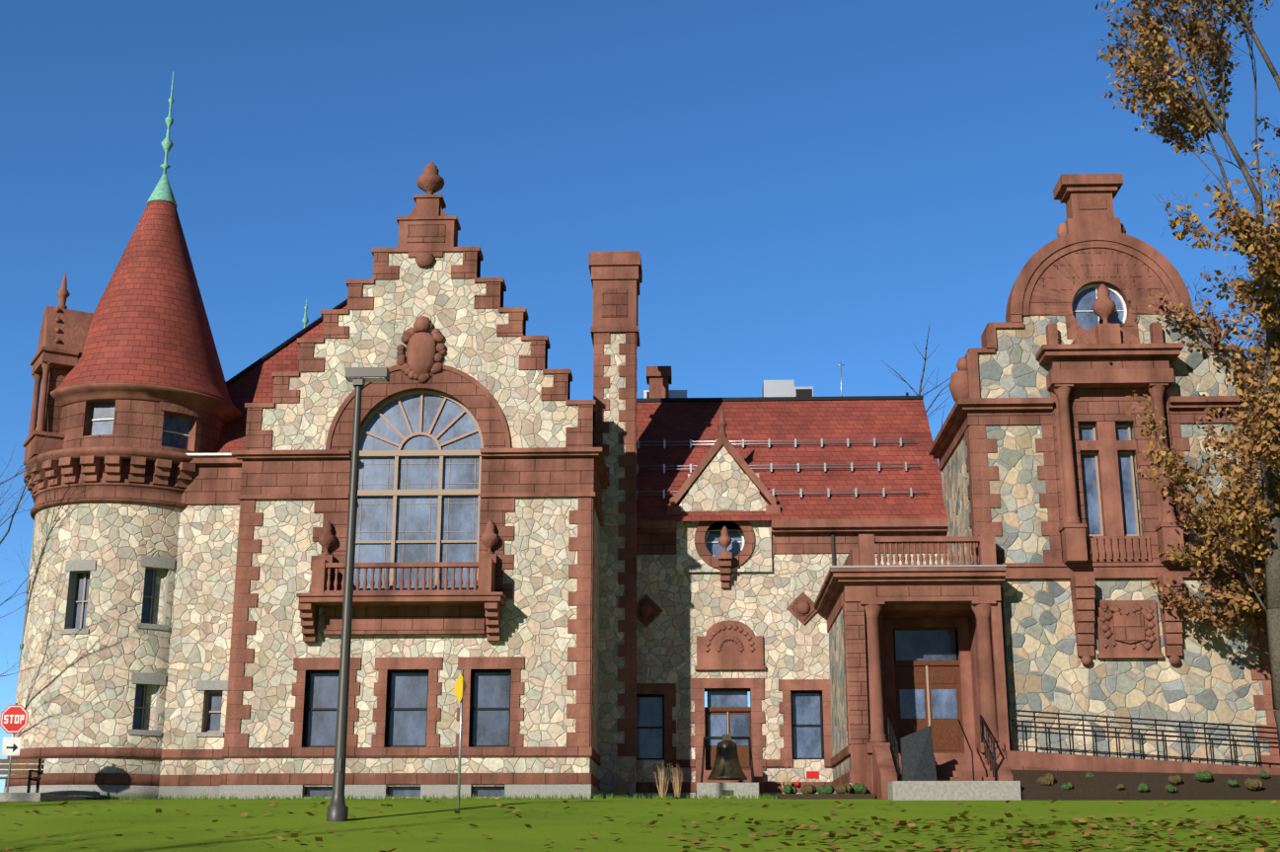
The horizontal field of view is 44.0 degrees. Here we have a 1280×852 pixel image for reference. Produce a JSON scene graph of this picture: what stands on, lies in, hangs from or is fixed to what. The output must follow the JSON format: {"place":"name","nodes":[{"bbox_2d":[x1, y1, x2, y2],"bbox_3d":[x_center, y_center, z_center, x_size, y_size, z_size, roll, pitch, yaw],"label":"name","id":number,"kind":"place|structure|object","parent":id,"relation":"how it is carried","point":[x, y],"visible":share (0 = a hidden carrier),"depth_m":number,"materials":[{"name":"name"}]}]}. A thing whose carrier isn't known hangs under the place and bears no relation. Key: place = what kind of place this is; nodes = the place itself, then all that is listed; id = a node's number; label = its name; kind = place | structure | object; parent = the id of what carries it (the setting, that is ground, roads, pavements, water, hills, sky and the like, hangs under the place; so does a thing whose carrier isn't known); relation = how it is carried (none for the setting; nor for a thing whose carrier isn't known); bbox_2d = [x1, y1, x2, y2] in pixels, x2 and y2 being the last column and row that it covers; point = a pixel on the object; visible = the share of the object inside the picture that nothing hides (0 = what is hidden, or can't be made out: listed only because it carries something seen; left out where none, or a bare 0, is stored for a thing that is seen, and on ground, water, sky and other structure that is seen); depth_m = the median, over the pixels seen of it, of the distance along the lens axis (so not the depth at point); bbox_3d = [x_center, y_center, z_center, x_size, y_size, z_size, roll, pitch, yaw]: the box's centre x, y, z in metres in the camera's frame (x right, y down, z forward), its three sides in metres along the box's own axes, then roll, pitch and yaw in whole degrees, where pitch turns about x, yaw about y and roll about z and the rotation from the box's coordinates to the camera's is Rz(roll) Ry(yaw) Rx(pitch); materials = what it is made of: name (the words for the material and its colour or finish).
{"place":"outdoors","nodes":[
{"label":"outdoors","id":0,"kind":"place"},
{"bbox_2d":[0,798,1279,851],"bbox_3d":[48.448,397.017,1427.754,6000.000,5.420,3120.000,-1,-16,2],"label":"ground","id":1,"kind":"structure","parent":0,"point":[559,824],"depth_m":28.51,"materials":[{"name":"green plant"}]},
{"bbox_2d":[0,702,28,792],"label":"stop sign","id":2,"kind":"object","parent":1,"relation":"on","point":[14,718],"visible":1,"depth_m":39.66,"materials":[{"name":"red"}]},
{"bbox_2d":[0,427,73,676],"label":"tree","id":3,"kind":"object","parent":1,"relation":"on","point":[12,515],"visible":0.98,"depth_m":43.44,"materials":[{"name":"brown plant"}]},
{"bbox_2d":[0,792,86,801],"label":"corner paving","id":4,"kind":"structure","parent":1,"relation":"on","point":[26,796],"depth_m":38.85,"materials":[{"name":"concrete"}]},
{"bbox_2d":[0,757,44,792],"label":"bench","id":5,"kind":"object","parent":4,"relation":"on","point":[38,772],"visible":0.92,"depth_m":40.47,"materials":[{"name":"brown wood"}]},
{"bbox_2d":[3,271,242,799],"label":"tower","id":6,"kind":"structure","parent":1,"relation":"on","point":[107,492],"depth_m":43.91,"materials":[{"name":"stone"}]},
{"bbox_2d":[54,71,233,405],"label":"conical roof","id":7,"kind":"structure","parent":6,"relation":"on","point":[150,324],"depth_m":46.88,"materials":[{"name":"red tile"}]},
{"bbox_2d":[139,452,242,799],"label":"connecting wall","id":8,"kind":"structure","parent":1,"relation":"on","point":[191,758],"depth_m":43.83,"materials":[{"name":"stone"}]},
{"bbox_2d":[326,367,390,821],"bbox_3d":[-5.532,3.291,30.966,0.850,9.200,0.400,-1,-16,2],"label":"lamp post","id":9,"kind":"object","parent":1,"relation":"on","point":[338,807],"visible":0.85,"depth_m":30.84,"materials":[{"name":"grey metal"}]},
{"bbox_2d":[219,447,609,799],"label":"block","id":10,"kind":"structure","parent":1,"relation":"on","point":[530,708],"depth_m":42.98,"materials":[{"name":"stone"}]},
{"bbox_2d":[296,519,507,642],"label":"balcony","id":11,"kind":"structure","parent":10,"relation":"attached to","point":[439,611],"depth_m":42.64,"materials":[{"name":"brown stone"}]},
{"bbox_2d":[244,161,597,451],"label":"gable","id":12,"kind":"structure","parent":10,"relation":"on","point":[431,323],"depth_m":45.02,"materials":[{"name":"beige stone"}]},
{"bbox_2d":[72,792,778,799],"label":"grass blades","id":13,"kind":"object","parent":1,"relation":"on","point":[320,796],"visible":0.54,"depth_m":41.56,"materials":[{"name":"green plant"}]},
{"bbox_2d":[453,669,466,808],"bbox_3d":[-3.840,6.693,33.801,0.075,3.000,0.680,9,-18,-29],"label":"sign post","id":14,"kind":"object","parent":1,"relation":"on","point":[460,687],"visible":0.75,"depth_m":33.90,"materials":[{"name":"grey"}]},
{"bbox_2d":[588,250,672,797],"bbox_3d":[-0.304,3.510,50.631,1.867,16.930,6.782,-3,-16,11],"label":"chimney","id":15,"kind":"object","parent":1,"relation":"on","point":[616,278],"visible":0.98,"depth_m":47.85,"materials":[{"name":"brown stone"}]},
{"bbox_2d":[0,799,1279,851],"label":"fallen leaves","id":16,"kind":"object","parent":1,"relation":"on","point":[902,823],"visible":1,"depth_m":26.20,"materials":[{"name":"brown plant"}]},
{"bbox_2d":[696,734,758,798],"bbox_3d":[2.430,9.533,44.117,1.700,1.840,1.120,-1,-16,2],"label":"bell","id":17,"kind":"object","parent":1,"relation":"on","point":[726,765],"visible":0.98,"depth_m":43.74,"materials":[{"name":"metal"}]},
{"bbox_2d":[636,402,948,798],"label":"wall","id":18,"kind":"structure","parent":1,"relation":"on","point":[728,616],"depth_m":47.71,"materials":[{"name":"beige stone"}]},
{"bbox_2d":[214,298,947,521],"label":"roofs","id":19,"kind":"structure","parent":18,"relation":"on","point":[803,452],"depth_m":51.05,"materials":[{"name":"red tile"}]},
{"bbox_2d":[880,325,951,426],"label":"tree","id":20,"kind":"object","parent":1,"relation":"on","point":[920,391],"visible":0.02,"depth_m":88.25,"materials":[{"name":"brown plant"}]},
{"bbox_2d":[814,532,1021,800],"bbox_3d":[7.437,6.850,42.973,4.710,7.400,8.500,-1,-16,2],"label":"porch","id":21,"kind":"object","parent":1,"relation":"on","point":[925,715],"visible":0.96,"depth_m":42.04,"materials":[{"name":"stone"}]},
{"bbox_2d":[602,761,1279,800],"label":"planting bed","id":22,"kind":"object","parent":1,"relation":"on","point":[1045,785],"visible":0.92,"depth_m":38.62,"materials":[{"name":"brown soil"}]},
{"bbox_2d":[928,342,1279,767],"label":"block","id":23,"kind":"structure","parent":1,"relation":"on","point":[1067,504],"depth_m":42.74,"materials":[{"name":"beige stone"}]},
{"bbox_2d":[948,173,1259,401],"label":"gable","id":24,"kind":"structure","parent":23,"relation":"on","point":[1084,268],"depth_m":44.81,"materials":[{"name":"beige stone"}]},
{"bbox_2d":[1003,709,1279,774],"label":"ramp and rails","id":25,"kind":"structure","parent":1,"relation":"on","point":[1027,760],"depth_m":39.72,"materials":[{"name":"black metal"}]},
{"bbox_2d":[0,0,1279,792],"label":"sky","id":26,"kind":"structure","parent":0,"point":[800,188],"materials":[{"name":"blue"}]},
{"bbox_2d":[1095,0,1279,741],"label":"tree","id":27,"kind":"object","parent":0,"point":[1261,448],"depth_m":39.97,"materials":[{"name":"plant"}]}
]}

